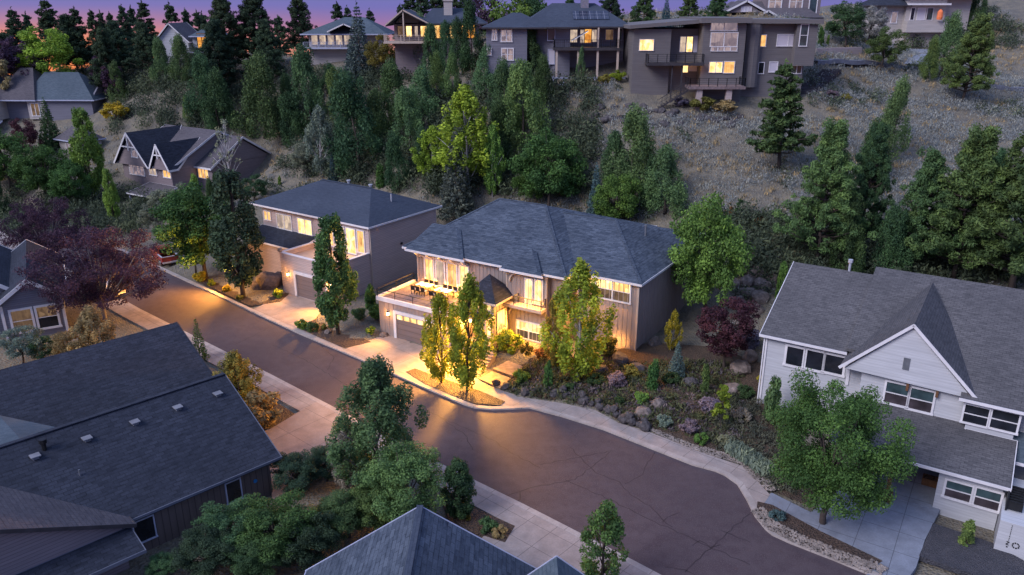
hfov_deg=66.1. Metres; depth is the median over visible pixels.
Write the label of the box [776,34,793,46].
window
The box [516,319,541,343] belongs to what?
window
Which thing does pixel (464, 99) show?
birch tree
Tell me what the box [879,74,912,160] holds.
juniper tree
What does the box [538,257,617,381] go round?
birch tree
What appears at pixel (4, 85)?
sapling
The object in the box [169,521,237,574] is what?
evergreen shrub
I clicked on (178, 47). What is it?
juniper tree
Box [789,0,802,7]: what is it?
window
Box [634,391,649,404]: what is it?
shrub
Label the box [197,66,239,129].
juniper tree
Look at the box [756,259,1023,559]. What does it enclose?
house
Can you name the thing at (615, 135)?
juniper tree
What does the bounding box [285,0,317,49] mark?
pine tree
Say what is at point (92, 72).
deciduous tree
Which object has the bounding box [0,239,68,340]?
house
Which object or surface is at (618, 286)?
window
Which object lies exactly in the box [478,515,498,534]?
shrub
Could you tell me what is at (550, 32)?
window
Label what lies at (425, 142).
birch tree
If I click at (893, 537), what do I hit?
driveway
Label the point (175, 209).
maple tree
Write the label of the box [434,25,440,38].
window
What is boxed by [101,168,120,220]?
pear tree
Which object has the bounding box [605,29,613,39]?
window
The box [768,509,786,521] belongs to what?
shrub
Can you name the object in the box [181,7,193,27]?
pine tree
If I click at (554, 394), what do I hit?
boulder
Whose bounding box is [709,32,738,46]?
window
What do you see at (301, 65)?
juniper tree
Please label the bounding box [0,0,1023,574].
ground
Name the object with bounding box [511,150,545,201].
deciduous tree
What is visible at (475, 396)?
verge
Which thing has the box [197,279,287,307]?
planting bed
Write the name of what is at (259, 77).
juniper tree
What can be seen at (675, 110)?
boulder
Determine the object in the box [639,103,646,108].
boulder
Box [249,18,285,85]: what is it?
pine tree
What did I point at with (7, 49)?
deciduous tree
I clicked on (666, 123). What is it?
boulder
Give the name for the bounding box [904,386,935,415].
window
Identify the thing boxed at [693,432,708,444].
shrub
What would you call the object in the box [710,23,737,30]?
window
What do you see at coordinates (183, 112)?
juniper tree
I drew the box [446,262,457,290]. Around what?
glass door
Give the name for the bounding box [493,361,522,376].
stone slab
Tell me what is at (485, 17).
deciduous tree
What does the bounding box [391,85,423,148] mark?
juniper tree
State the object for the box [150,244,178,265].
pickup truck
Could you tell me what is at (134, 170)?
window
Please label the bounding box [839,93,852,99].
shrub
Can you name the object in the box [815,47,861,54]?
retaining wall
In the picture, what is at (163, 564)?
evergreen shrub
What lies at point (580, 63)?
juniper tree
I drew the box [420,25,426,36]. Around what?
window
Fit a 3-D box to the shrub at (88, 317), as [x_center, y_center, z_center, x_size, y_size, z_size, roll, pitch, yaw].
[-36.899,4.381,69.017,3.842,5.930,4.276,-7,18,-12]
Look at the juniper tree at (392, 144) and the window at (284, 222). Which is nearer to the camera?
the window at (284, 222)
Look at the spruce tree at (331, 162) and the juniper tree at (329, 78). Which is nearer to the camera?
the spruce tree at (331, 162)
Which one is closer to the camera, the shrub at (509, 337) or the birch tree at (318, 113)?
the shrub at (509, 337)
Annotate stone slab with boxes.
[479,371,510,389]
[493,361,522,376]
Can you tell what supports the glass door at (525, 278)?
in the house at (518, 258)
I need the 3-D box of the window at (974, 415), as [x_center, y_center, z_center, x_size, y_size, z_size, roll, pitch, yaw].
[30.079,8.289,51.034,1.664,1.480,0.122,12,23,31]
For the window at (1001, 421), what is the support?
in the house at (938, 361)
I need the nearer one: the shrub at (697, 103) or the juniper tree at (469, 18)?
the shrub at (697, 103)
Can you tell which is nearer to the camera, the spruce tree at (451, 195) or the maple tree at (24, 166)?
the spruce tree at (451, 195)
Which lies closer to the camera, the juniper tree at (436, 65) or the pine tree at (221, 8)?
the juniper tree at (436, 65)
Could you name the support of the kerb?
on the ground at (352, 326)
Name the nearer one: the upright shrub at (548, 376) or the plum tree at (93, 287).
the upright shrub at (548, 376)
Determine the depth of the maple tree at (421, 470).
46.31 m
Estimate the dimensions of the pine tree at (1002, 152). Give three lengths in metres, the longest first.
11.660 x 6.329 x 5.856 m
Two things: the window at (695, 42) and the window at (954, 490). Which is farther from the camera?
the window at (695, 42)
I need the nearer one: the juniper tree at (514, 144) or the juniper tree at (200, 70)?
the juniper tree at (514, 144)
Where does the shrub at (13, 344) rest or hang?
on the ground at (352, 326)
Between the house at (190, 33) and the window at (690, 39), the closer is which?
the window at (690, 39)
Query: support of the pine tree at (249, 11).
on the ground at (352, 326)
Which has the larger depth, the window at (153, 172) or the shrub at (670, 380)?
the window at (153, 172)
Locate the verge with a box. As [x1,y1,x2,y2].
[407,368,504,405]
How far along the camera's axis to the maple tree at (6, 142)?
127.02 m
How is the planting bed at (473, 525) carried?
on the ground at (352, 326)
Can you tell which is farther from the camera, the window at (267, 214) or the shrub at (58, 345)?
the window at (267, 214)
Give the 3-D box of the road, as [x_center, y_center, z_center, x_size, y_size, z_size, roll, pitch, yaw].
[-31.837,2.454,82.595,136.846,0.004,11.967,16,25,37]
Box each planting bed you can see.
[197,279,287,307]
[257,403,294,430]
[299,320,369,347]
[440,496,514,541]
[504,343,816,504]
[756,501,881,569]
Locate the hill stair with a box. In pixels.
[800,69,841,94]
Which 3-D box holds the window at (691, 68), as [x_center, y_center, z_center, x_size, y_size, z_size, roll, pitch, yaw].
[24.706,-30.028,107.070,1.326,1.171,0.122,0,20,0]
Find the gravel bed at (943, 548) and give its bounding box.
[919,523,1023,574]
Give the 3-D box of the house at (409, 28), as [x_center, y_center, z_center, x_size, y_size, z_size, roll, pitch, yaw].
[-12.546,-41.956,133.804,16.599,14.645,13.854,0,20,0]
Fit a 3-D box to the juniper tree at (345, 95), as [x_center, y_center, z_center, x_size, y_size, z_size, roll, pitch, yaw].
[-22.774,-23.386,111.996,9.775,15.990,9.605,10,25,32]
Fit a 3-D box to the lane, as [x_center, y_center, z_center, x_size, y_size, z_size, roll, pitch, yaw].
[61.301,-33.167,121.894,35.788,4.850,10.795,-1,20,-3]
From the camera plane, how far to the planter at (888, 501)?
50.37 m
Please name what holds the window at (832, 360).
in the house at (938, 361)
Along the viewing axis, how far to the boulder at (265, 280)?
87.67 m
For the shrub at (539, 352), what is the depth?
69.32 m
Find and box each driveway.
[250,294,319,326]
[265,402,337,501]
[343,335,460,396]
[482,515,586,572]
[765,487,939,574]
[904,49,927,63]
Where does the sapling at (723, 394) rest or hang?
on the ground at (352, 326)
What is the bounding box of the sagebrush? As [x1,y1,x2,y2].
[6,5,1023,306]
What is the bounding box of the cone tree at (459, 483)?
[440,456,476,519]
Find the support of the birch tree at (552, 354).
on the planting bed at (645, 352)
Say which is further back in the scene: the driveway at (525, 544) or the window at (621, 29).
the window at (621, 29)
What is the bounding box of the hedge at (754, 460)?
[724,438,774,476]
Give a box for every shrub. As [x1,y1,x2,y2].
[0,324,45,363]
[25,334,53,358]
[46,330,91,354]
[98,101,129,118]
[144,551,177,574]
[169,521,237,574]
[188,173,200,210]
[190,493,263,562]
[192,271,205,281]
[207,279,215,285]
[222,284,231,291]
[228,538,282,574]
[229,376,249,391]
[230,487,323,567]
[236,294,243,301]
[245,389,282,426]
[270,449,326,492]
[272,288,283,297]
[277,505,341,570]
[294,319,307,329]
[302,445,334,480]
[305,321,318,331]
[307,497,341,534]
[317,487,374,540]
[344,478,408,529]
[351,308,365,320]
[364,283,375,310]
[365,325,374,334]
[368,303,379,319]
[375,163,384,188]
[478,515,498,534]
[491,524,507,538]
[495,328,523,354]
[512,368,530,384]
[519,341,533,354]
[533,347,548,358]
[542,360,552,387]
[565,382,574,391]
[586,372,606,383]
[597,73,610,82]
[600,336,617,356]
[607,370,627,386]
[609,69,626,81]
[614,396,624,404]
[623,363,638,377]
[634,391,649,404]
[646,358,659,390]
[657,414,672,427]
[660,371,680,383]
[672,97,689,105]
[679,418,698,433]
[689,96,715,110]
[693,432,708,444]
[698,396,720,413]
[700,363,710,393]
[711,99,737,112]
[717,434,734,446]
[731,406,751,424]
[737,384,755,398]
[742,329,759,349]
[762,375,781,423]
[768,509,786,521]
[775,261,787,298]
[817,27,824,46]
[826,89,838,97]
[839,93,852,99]
[958,518,975,546]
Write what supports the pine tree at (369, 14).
on the ground at (352, 326)
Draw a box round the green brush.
[5,4,1023,299]
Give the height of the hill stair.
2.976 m
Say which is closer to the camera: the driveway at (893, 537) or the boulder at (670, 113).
the driveway at (893, 537)
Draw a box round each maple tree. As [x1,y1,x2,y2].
[0,127,35,195]
[7,143,71,205]
[46,158,93,203]
[148,180,242,278]
[354,439,446,520]
[506,127,588,205]
[590,172,642,218]
[667,191,755,316]
[766,367,919,524]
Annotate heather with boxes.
[509,358,746,437]
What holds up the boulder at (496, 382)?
on the ground at (352, 326)
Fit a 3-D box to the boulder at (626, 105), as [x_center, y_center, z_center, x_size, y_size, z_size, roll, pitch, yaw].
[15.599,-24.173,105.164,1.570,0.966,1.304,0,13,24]
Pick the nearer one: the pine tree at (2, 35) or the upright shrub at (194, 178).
the upright shrub at (194, 178)
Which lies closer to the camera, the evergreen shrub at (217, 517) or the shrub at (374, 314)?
the evergreen shrub at (217, 517)
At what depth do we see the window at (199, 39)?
158.44 m
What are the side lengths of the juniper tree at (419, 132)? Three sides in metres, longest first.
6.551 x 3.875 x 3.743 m
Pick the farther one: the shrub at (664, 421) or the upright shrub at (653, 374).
the upright shrub at (653, 374)
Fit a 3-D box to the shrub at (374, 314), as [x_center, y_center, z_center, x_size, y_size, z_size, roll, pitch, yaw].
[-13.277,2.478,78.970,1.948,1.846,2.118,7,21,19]
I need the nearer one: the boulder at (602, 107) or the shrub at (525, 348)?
the shrub at (525, 348)
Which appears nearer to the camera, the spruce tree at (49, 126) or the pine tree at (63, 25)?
the spruce tree at (49, 126)
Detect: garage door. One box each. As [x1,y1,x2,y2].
[293,271,328,300]
[393,310,433,343]
[905,36,936,45]
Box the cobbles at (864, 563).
[751,507,888,573]
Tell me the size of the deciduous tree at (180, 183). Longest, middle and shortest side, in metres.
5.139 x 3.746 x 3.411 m
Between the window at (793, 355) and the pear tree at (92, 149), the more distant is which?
the pear tree at (92, 149)
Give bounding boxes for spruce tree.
[38,97,60,149]
[192,319,210,359]
[328,153,338,180]
[343,1,376,82]
[436,125,474,220]
[586,161,603,215]
[660,0,671,26]
[667,341,685,378]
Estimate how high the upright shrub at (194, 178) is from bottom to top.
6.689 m
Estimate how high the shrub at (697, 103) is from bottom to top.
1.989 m
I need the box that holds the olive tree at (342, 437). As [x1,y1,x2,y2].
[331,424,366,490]
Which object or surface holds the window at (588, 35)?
in the house at (566, 32)
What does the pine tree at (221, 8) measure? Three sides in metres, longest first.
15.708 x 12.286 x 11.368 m
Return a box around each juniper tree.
[0,183,13,218]
[106,60,129,102]
[148,35,173,83]
[166,32,193,84]
[182,50,223,123]
[182,94,195,124]
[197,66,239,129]
[205,176,212,215]
[211,171,230,204]
[230,50,287,141]
[277,91,309,149]
[279,73,297,105]
[289,42,326,134]
[318,63,333,95]
[322,65,386,178]
[325,65,350,122]
[337,138,353,174]
[365,87,392,153]
[379,55,411,132]
[384,130,410,193]
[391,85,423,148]
[406,64,440,125]
[412,128,431,174]
[421,22,445,69]
[427,50,448,96]
[438,20,456,71]
[440,49,461,97]
[450,16,471,77]
[456,0,483,70]
[470,43,494,98]
[484,56,525,117]
[487,96,518,162]
[499,58,551,154]
[505,131,523,173]
[527,29,542,77]
[530,54,554,102]
[575,46,585,83]
[596,129,634,187]
[602,102,659,193]
[636,143,689,219]
[639,153,661,208]
[828,193,866,272]
[854,116,892,178]
[869,203,914,271]
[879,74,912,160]
[918,34,940,79]
[927,9,963,74]
[966,0,987,29]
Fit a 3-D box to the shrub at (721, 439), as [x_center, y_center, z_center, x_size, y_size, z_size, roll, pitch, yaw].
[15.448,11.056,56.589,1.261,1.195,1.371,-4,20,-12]
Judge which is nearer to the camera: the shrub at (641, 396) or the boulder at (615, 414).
the boulder at (615, 414)
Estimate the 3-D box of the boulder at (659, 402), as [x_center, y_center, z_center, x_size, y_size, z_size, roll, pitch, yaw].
[11.505,9.232,61.927,1.361,1.137,1.044,-15,24,-36]
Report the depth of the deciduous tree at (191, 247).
92.25 m
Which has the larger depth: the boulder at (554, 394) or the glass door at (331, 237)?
the glass door at (331, 237)
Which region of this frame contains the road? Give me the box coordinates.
[0,204,866,574]
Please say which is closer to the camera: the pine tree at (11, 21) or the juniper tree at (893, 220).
the juniper tree at (893, 220)
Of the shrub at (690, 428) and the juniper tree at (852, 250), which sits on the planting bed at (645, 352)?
the shrub at (690, 428)
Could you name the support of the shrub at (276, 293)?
on the planting bed at (246, 301)
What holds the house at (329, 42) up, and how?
on the ground at (352, 326)
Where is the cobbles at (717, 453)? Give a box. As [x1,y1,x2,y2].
[650,427,779,490]
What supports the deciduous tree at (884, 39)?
on the ground at (352, 326)
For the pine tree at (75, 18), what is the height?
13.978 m
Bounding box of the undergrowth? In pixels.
[0,4,1023,288]
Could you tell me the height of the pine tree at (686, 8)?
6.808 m
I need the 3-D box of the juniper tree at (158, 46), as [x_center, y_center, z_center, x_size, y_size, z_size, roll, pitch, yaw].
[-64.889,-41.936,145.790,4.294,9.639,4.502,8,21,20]
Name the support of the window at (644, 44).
in the house at (731, 58)
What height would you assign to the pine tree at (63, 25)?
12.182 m
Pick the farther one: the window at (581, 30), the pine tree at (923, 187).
the window at (581, 30)
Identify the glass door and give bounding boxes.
[330,232,334,246]
[345,227,357,254]
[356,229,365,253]
[424,257,434,283]
[435,260,445,287]
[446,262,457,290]
[458,264,469,289]
[524,277,532,304]
[533,278,543,305]
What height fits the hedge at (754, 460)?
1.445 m
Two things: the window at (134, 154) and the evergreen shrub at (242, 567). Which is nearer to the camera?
the evergreen shrub at (242, 567)
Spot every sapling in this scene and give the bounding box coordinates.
[0,59,11,89]
[710,384,731,425]
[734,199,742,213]
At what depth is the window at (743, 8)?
133.42 m
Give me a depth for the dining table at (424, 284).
76.43 m
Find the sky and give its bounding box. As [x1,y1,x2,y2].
[0,0,866,74]
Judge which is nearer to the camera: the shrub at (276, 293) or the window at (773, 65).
the shrub at (276, 293)
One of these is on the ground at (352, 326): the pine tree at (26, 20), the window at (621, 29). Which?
the pine tree at (26, 20)
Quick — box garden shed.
[53,127,105,153]
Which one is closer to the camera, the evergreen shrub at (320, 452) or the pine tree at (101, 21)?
the evergreen shrub at (320, 452)
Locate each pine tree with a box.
[0,33,13,46]
[4,6,33,56]
[21,11,45,59]
[34,0,71,67]
[55,13,94,69]
[67,5,92,72]
[84,9,99,46]
[87,27,128,96]
[95,10,105,27]
[104,11,119,49]
[104,20,145,72]
[116,4,135,53]
[121,21,167,76]
[127,5,140,52]
[132,0,158,50]
[162,1,180,24]
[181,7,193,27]
[187,18,245,85]
[192,8,202,31]
[197,10,207,30]
[200,0,256,65]
[228,0,294,58]
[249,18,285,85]
[273,14,291,57]
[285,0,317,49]
[330,1,343,20]
[344,5,351,16]
[366,10,374,21]
[392,4,402,49]
[394,0,419,38]
[412,0,431,15]
[429,0,443,8]
[453,0,462,7]
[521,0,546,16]
[599,0,627,22]
[630,0,657,21]
[674,0,702,18]
[702,0,729,16]
[745,58,818,171]
[772,116,879,264]
[847,121,895,233]
[868,146,963,264]
[904,122,1020,278]
[939,11,1000,101]
[959,147,1021,241]
[960,130,1023,287]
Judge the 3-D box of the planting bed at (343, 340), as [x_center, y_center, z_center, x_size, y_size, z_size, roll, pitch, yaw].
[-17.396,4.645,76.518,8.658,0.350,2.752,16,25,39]
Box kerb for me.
[0,202,881,574]
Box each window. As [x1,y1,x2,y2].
[7,306,35,333]
[30,103,40,115]
[33,303,62,329]
[129,165,145,176]
[130,149,138,157]
[133,514,157,543]
[149,169,157,175]
[162,170,171,178]
[196,33,211,48]
[197,168,208,178]
[224,477,243,504]
[263,210,271,220]
[276,213,292,231]
[296,217,312,235]
[311,35,318,44]
[319,35,326,44]
[327,35,334,44]
[335,35,342,44]
[343,35,350,44]
[397,25,405,36]
[405,25,412,36]
[414,25,418,36]
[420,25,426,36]
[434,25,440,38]
[491,29,497,40]
[496,307,506,333]
[500,29,512,41]
[501,48,513,60]
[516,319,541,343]
[547,29,554,40]
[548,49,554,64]
[570,29,577,41]
[577,278,631,304]
[580,29,584,41]
[584,29,591,41]
[591,29,597,41]
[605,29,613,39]
[619,28,622,39]
[639,39,653,50]
[679,36,686,51]
[683,66,687,72]
[685,36,693,51]
[688,66,696,70]
[692,36,697,51]
[708,62,722,72]
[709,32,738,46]
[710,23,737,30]
[711,47,737,50]
[723,61,734,72]
[741,6,751,11]
[758,62,764,73]
[760,34,766,46]
[768,0,782,7]
[768,61,777,72]
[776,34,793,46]
[782,343,807,369]
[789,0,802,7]
[792,66,801,73]
[798,24,809,46]
[800,347,826,373]
[808,0,817,12]
[821,352,845,377]
[881,379,911,408]
[890,11,897,23]
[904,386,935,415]
[909,8,915,19]
[916,8,925,19]
[925,8,933,19]
[940,477,976,504]
[959,402,991,428]
[968,484,1004,513]
[986,408,1021,435]
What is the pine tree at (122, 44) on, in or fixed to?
on the ground at (352, 326)
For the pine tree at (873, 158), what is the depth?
78.68 m
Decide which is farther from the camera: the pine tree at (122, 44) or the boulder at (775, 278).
the pine tree at (122, 44)
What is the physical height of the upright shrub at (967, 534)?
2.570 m
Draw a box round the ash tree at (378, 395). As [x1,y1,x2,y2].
[325,353,429,486]
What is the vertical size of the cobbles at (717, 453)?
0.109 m
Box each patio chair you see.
[410,285,417,293]
[415,286,422,295]
[420,287,427,296]
[450,286,456,296]
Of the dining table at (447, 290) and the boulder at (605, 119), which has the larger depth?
the boulder at (605, 119)
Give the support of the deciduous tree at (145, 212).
on the ground at (352, 326)
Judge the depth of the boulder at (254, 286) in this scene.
87.65 m
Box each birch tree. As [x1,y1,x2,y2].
[303,103,335,177]
[409,125,448,175]
[429,83,500,190]
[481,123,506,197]
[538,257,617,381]
[543,297,563,366]
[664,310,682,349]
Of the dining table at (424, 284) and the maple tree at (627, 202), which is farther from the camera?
the maple tree at (627, 202)
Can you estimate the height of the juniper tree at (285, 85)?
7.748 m
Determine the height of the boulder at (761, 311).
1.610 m
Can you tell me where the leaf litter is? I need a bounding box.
[517,360,733,435]
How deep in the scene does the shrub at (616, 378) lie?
64.29 m
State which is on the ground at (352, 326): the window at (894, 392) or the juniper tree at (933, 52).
the juniper tree at (933, 52)
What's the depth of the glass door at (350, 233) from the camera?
86.80 m
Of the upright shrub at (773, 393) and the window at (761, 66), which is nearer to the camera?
the upright shrub at (773, 393)
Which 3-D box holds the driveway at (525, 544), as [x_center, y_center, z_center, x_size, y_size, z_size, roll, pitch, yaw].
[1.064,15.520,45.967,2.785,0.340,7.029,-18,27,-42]
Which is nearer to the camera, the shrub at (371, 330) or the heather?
the heather
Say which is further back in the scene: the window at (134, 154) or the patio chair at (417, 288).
the window at (134, 154)
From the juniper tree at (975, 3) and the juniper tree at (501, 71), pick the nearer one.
the juniper tree at (501, 71)
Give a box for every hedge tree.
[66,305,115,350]
[212,349,263,403]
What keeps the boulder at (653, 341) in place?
on the planting bed at (645, 352)
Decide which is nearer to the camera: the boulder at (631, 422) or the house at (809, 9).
the boulder at (631, 422)
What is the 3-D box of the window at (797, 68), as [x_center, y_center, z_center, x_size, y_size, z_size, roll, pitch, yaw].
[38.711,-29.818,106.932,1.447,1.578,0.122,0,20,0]
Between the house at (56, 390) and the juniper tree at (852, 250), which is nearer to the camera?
the house at (56, 390)
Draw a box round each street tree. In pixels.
[419,289,462,382]
[447,271,496,391]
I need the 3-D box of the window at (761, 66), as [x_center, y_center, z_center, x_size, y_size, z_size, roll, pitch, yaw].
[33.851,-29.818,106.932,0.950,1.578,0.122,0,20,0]
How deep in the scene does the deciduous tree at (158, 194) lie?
114.17 m
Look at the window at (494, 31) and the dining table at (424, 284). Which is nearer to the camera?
the dining table at (424, 284)
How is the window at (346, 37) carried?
in the house at (329, 42)
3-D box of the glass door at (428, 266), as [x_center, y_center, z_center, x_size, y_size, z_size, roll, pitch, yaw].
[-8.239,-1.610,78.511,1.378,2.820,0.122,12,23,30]
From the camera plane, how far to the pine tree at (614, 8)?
119.92 m
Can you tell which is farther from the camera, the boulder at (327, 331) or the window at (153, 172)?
the window at (153, 172)
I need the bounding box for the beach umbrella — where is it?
[936,9,942,19]
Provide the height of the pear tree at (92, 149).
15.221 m
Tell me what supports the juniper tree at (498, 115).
on the ground at (352, 326)
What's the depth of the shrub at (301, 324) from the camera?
77.48 m
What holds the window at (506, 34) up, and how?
in the house at (566, 32)
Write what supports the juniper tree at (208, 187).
on the ground at (352, 326)
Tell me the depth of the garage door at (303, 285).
85.14 m
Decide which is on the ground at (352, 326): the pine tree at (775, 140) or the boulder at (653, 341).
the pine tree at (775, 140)
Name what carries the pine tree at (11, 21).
on the ground at (352, 326)
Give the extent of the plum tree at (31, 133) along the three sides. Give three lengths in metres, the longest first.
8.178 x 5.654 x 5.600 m
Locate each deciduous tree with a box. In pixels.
[0,35,49,80]
[10,25,84,73]
[86,55,102,79]
[100,64,126,99]
[136,200,163,229]
[146,189,174,209]
[174,181,186,199]
[175,213,209,272]
[241,174,267,200]
[288,143,319,174]
[363,33,395,74]
[471,0,507,33]
[478,0,546,35]
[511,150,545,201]
[824,0,868,46]
[853,5,889,38]
[864,26,910,72]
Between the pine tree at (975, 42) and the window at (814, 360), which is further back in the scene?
the pine tree at (975, 42)
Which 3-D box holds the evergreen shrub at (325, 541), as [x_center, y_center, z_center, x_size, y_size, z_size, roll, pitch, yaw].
[-11.647,14.438,44.555,3.993,3.381,4.128,15,24,36]
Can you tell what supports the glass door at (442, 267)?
in the house at (518, 258)
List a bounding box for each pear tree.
[68,107,105,199]
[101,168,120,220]
[207,168,265,297]
[311,211,359,334]
[579,499,629,574]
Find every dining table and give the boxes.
[414,282,434,291]
[432,287,453,300]
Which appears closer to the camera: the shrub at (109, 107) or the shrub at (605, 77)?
the shrub at (605, 77)
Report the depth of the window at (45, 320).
75.93 m
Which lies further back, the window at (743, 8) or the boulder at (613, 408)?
the window at (743, 8)
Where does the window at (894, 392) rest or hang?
in the house at (938, 361)
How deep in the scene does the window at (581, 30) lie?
112.41 m
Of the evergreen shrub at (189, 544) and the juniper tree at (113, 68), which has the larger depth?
the juniper tree at (113, 68)
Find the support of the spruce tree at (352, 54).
on the ground at (352, 326)
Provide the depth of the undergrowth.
109.69 m
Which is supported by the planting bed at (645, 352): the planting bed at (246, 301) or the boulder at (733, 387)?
the boulder at (733, 387)
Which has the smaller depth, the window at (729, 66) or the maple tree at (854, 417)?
the maple tree at (854, 417)
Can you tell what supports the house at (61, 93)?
on the ground at (352, 326)
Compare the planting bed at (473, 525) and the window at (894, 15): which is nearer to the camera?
the planting bed at (473, 525)
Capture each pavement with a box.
[0,236,648,574]
[287,324,342,348]
[468,378,769,504]
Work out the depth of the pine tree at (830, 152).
75.59 m
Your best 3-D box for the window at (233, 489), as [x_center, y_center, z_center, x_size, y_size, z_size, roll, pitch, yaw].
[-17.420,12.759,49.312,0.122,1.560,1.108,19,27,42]
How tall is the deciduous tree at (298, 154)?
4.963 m
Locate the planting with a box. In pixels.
[709,392,804,494]
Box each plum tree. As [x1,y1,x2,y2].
[0,195,91,249]
[8,118,43,154]
[12,225,168,323]
[695,296,760,369]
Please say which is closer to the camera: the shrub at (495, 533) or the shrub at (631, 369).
the shrub at (495, 533)
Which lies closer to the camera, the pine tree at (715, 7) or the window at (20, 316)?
the window at (20, 316)
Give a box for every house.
[0,68,108,123]
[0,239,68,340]
[0,322,213,426]
[0,372,281,574]
[113,124,270,199]
[158,22,227,62]
[248,179,441,301]
[300,17,393,64]
[304,505,584,574]
[376,198,699,367]
[383,0,487,75]
[481,0,627,96]
[623,17,823,110]
[721,0,823,18]
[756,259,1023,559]
[856,0,971,46]
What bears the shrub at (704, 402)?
on the planting bed at (645, 352)
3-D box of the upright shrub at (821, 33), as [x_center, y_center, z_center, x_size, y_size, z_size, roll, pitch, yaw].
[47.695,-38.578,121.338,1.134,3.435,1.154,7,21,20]
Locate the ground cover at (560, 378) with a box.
[507,356,745,444]
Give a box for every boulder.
[250,281,258,289]
[255,271,282,289]
[324,329,331,333]
[379,332,387,337]
[492,379,500,386]
[500,382,511,389]
[520,387,529,396]
[549,389,558,397]
[559,385,566,392]
[578,390,586,396]
[578,396,590,404]
[593,365,608,374]
[595,403,602,410]
[597,103,605,109]
[600,116,608,123]
[603,404,610,414]
[606,114,614,121]
[610,405,618,412]
[612,351,629,366]
[613,412,619,417]
[617,413,626,423]
[624,103,632,107]
[625,411,634,418]
[626,417,635,426]
[632,362,644,372]
[634,406,650,417]
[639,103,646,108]
[639,421,650,431]
[647,336,661,346]
[651,398,665,408]
[659,107,665,113]
[659,119,669,126]
[665,111,675,117]
[670,108,678,113]
[682,377,698,386]
[725,121,735,127]
[725,382,740,395]
[730,278,740,288]
[730,360,750,374]
[739,287,755,298]
[740,274,755,286]
[742,349,757,362]
[747,265,767,277]
[749,303,764,314]
[750,290,769,304]
[754,277,772,291]
[765,269,778,283]
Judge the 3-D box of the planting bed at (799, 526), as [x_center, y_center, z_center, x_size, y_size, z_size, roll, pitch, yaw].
[17.777,15.051,47.271,2.262,0.350,7.933,-16,25,-38]
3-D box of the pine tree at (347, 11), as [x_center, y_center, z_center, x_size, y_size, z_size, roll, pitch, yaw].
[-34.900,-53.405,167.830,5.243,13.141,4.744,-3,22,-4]
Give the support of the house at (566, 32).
on the ground at (352, 326)
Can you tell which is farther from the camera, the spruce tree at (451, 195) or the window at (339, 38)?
the window at (339, 38)
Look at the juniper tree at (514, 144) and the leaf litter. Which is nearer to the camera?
the leaf litter
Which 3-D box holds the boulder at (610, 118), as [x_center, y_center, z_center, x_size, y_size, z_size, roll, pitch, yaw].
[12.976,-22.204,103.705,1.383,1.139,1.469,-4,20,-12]
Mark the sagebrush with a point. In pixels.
(970, 97)
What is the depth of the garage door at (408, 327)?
74.35 m
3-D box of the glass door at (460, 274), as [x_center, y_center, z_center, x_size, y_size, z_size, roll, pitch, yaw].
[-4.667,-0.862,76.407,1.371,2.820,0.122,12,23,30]
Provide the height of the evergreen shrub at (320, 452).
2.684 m
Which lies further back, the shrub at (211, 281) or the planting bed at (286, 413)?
the shrub at (211, 281)
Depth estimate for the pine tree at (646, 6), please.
124.08 m
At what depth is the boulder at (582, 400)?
62.70 m
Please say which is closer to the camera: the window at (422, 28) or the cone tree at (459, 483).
the cone tree at (459, 483)
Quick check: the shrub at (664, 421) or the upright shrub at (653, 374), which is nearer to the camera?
the shrub at (664, 421)
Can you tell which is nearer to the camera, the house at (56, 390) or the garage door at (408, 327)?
the house at (56, 390)
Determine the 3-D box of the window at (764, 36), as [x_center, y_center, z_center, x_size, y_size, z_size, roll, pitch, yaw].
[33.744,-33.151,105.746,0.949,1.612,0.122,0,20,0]
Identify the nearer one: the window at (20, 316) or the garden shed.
the window at (20, 316)
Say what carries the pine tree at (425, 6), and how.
on the ground at (352, 326)
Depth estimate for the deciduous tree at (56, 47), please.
151.36 m
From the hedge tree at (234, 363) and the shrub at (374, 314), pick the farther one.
the shrub at (374, 314)
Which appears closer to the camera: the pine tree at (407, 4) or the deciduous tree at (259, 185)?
the deciduous tree at (259, 185)
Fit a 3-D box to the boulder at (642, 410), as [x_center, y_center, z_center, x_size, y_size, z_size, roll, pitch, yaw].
[10.139,9.734,60.848,1.451,1.275,1.426,8,21,21]
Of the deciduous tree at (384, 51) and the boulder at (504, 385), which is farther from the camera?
the deciduous tree at (384, 51)
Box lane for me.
[815,58,1023,91]
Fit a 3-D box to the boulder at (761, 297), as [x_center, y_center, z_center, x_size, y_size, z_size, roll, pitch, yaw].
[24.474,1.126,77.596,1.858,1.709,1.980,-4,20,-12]
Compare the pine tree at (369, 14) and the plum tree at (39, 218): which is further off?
the pine tree at (369, 14)
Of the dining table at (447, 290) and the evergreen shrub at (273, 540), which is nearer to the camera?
the evergreen shrub at (273, 540)
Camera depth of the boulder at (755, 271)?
79.85 m
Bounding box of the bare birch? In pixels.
[208,119,241,171]
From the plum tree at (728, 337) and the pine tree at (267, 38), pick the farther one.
the pine tree at (267, 38)
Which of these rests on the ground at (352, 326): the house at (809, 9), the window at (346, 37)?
the house at (809, 9)

